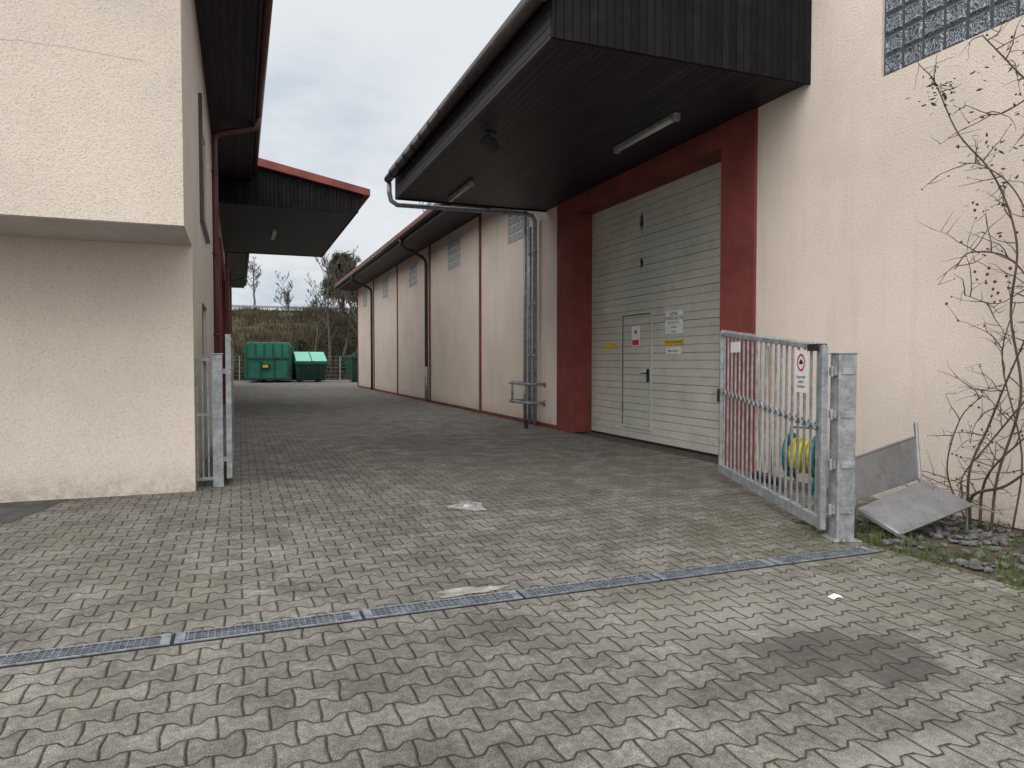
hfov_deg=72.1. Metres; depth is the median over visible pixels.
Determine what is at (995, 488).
rose bush
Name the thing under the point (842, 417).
driveway gate
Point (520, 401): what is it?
pipe guard
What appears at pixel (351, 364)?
wheelie bin
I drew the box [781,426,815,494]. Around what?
hose reel
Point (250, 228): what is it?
canopy soffit
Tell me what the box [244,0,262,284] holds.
eave fascia
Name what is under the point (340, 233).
canopy fascia
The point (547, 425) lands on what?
red pilaster strips
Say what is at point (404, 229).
roof
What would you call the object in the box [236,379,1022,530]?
ground
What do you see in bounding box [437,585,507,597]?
concrete patch
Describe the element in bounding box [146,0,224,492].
side wall
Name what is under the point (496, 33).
canopy roof
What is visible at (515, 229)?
glass blocks
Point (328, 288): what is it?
birch tree
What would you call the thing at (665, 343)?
yellow stickers
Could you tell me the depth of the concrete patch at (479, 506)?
7.20 m
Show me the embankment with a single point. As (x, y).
(257, 327)
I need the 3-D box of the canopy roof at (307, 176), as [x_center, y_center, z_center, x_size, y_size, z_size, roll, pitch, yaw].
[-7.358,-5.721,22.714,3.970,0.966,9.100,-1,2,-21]
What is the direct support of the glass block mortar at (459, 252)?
on the yard wall at (854, 254)
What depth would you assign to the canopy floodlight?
10.35 m
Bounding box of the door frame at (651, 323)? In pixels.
[620,310,652,430]
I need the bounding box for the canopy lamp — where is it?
[271,229,276,239]
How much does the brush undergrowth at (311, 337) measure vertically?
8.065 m
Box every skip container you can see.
[292,352,327,381]
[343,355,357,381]
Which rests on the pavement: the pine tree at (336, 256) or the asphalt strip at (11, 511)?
the asphalt strip at (11, 511)
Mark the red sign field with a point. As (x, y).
(635, 342)
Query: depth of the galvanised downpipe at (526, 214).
16.32 m
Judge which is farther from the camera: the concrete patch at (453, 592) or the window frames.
the window frames
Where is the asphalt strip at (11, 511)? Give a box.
[0,499,66,522]
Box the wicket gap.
[622,313,649,427]
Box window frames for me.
[198,93,203,339]
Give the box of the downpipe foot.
[425,367,427,400]
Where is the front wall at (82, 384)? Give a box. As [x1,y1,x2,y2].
[0,0,166,502]
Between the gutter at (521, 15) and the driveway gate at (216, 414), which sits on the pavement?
the driveway gate at (216, 414)
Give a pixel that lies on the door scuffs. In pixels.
(641, 224)
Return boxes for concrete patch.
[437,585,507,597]
[447,501,485,510]
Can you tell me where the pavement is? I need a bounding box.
[0,380,1023,767]
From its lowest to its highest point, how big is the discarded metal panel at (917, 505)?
0.924 m
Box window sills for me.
[201,219,210,357]
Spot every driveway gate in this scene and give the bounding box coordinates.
[195,334,233,486]
[717,330,861,542]
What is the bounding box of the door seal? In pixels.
[591,177,720,457]
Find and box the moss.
[792,521,1023,590]
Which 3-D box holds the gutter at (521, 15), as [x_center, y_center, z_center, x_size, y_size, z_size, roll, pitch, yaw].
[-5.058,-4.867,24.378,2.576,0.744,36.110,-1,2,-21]
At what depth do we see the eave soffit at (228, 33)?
11.63 m
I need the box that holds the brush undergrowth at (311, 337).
[232,302,356,380]
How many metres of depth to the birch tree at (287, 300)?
71.10 m
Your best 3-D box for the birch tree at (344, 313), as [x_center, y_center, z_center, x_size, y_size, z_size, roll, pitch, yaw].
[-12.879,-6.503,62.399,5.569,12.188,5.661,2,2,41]
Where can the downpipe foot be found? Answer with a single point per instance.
(426, 383)
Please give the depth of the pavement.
4.08 m
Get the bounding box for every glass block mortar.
[363,209,528,307]
[884,0,1019,75]
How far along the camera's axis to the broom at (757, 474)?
9.09 m
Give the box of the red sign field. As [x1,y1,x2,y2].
[632,330,638,344]
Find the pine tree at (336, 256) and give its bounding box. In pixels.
[319,250,360,320]
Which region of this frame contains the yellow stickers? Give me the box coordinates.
[604,339,682,347]
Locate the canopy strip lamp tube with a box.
[450,119,673,200]
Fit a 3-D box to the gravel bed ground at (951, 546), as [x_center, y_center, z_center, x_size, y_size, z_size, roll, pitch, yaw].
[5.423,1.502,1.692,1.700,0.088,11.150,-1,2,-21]
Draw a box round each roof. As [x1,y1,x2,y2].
[258,158,369,209]
[335,203,438,284]
[388,0,523,171]
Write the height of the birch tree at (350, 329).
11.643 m
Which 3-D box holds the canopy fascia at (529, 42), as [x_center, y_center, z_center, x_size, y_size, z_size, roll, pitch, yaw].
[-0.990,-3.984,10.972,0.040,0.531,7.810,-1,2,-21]
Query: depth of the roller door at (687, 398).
12.40 m
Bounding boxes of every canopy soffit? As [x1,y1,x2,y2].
[219,203,354,256]
[399,39,803,210]
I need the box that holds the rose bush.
[901,1,1023,536]
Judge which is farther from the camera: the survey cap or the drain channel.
the survey cap
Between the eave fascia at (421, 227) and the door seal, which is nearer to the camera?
the door seal
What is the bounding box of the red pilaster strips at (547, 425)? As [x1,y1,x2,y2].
[357,214,556,429]
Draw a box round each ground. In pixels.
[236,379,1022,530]
[801,516,1023,586]
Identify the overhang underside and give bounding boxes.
[0,214,190,245]
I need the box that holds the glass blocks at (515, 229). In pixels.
[363,209,528,306]
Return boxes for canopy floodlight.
[479,131,500,153]
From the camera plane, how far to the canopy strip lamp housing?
10.51 m
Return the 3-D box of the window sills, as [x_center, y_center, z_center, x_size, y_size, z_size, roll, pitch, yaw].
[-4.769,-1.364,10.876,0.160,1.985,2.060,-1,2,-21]
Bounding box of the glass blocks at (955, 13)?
[885,0,1023,75]
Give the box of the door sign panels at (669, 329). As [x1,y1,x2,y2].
[632,309,682,353]
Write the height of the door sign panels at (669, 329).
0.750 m
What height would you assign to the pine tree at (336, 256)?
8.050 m
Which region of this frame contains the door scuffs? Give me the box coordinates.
[640,212,643,266]
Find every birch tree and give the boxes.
[274,272,293,323]
[305,253,356,369]
[305,283,337,351]
[315,246,361,373]
[327,248,358,334]
[331,276,356,354]
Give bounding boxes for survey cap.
[461,501,476,506]
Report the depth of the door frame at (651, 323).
12.95 m
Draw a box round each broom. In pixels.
[752,380,767,479]
[761,345,781,485]
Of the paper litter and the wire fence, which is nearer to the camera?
the paper litter
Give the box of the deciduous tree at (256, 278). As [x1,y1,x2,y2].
[247,256,262,308]
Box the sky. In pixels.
[232,0,520,311]
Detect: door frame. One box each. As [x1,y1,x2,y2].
[211,133,230,414]
[557,108,757,470]
[620,310,652,430]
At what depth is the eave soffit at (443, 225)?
24.70 m
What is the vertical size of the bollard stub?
0.190 m
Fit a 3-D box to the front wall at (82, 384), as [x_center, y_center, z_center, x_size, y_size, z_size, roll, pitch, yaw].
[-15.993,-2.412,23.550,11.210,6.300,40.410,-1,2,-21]
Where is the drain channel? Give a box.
[0,546,881,668]
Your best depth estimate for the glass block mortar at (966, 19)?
7.13 m
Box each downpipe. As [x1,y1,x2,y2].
[211,117,260,352]
[387,183,537,423]
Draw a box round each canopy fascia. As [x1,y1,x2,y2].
[322,213,356,256]
[395,0,552,198]
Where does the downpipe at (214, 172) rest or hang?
attached to the side wall at (175, 80)
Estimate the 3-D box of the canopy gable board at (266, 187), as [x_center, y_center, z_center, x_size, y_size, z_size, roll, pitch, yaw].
[-7.386,-5.401,22.713,3.710,1.230,8.800,-1,2,-21]
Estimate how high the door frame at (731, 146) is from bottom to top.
4.885 m
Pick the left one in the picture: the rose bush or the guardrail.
the guardrail
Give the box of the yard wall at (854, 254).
[358,0,1023,529]
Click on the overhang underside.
(60, 228)
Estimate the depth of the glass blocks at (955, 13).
7.06 m
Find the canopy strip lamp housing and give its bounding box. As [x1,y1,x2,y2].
[448,112,679,201]
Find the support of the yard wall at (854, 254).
on the ground at (706, 458)
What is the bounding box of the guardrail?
[232,305,354,309]
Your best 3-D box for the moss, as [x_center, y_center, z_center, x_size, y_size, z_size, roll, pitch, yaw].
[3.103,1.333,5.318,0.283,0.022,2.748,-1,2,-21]
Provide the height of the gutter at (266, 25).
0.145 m
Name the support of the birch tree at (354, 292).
on the ground at (706, 458)
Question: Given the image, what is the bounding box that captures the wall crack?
[3,39,142,60]
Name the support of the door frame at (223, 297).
attached to the side wall at (175, 80)
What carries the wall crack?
attached to the front wall at (82, 384)
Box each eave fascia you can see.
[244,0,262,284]
[337,204,454,289]
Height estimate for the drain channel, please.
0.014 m
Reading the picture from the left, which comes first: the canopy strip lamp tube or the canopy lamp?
the canopy lamp
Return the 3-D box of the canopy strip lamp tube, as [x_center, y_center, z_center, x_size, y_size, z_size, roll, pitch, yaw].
[0.522,-3.712,12.084,0.560,0.062,5.967,-2,2,-40]
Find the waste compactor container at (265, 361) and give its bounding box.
[244,342,293,382]
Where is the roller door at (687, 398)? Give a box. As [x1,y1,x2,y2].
[591,162,720,454]
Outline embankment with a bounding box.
[232,310,356,378]
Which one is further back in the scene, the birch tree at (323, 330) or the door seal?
the birch tree at (323, 330)
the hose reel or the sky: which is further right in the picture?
the hose reel
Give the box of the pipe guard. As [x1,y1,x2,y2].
[509,381,545,405]
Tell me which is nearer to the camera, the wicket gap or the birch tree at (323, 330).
the wicket gap
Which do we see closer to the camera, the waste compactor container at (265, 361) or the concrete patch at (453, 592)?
the concrete patch at (453, 592)
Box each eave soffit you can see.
[195,0,259,287]
[339,205,490,290]
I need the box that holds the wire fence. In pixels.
[239,356,344,380]
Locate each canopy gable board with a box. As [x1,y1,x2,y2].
[218,167,362,256]
[395,0,811,211]
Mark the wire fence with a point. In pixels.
(339, 367)
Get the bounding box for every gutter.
[244,0,272,285]
[334,0,545,288]
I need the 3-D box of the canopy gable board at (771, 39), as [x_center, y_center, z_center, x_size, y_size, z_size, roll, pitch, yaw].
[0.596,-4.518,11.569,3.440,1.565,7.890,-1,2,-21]
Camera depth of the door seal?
12.46 m
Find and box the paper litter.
[828,593,842,599]
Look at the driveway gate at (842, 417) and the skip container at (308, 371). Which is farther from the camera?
the skip container at (308, 371)
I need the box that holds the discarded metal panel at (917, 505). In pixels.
[854,422,995,539]
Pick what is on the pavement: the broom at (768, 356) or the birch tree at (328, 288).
the broom at (768, 356)
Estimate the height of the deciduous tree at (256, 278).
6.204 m
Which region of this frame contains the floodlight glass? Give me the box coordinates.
[481,141,494,152]
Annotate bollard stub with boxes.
[524,420,527,428]
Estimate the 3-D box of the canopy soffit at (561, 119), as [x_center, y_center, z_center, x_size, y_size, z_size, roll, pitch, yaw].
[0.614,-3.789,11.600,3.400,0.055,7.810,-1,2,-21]

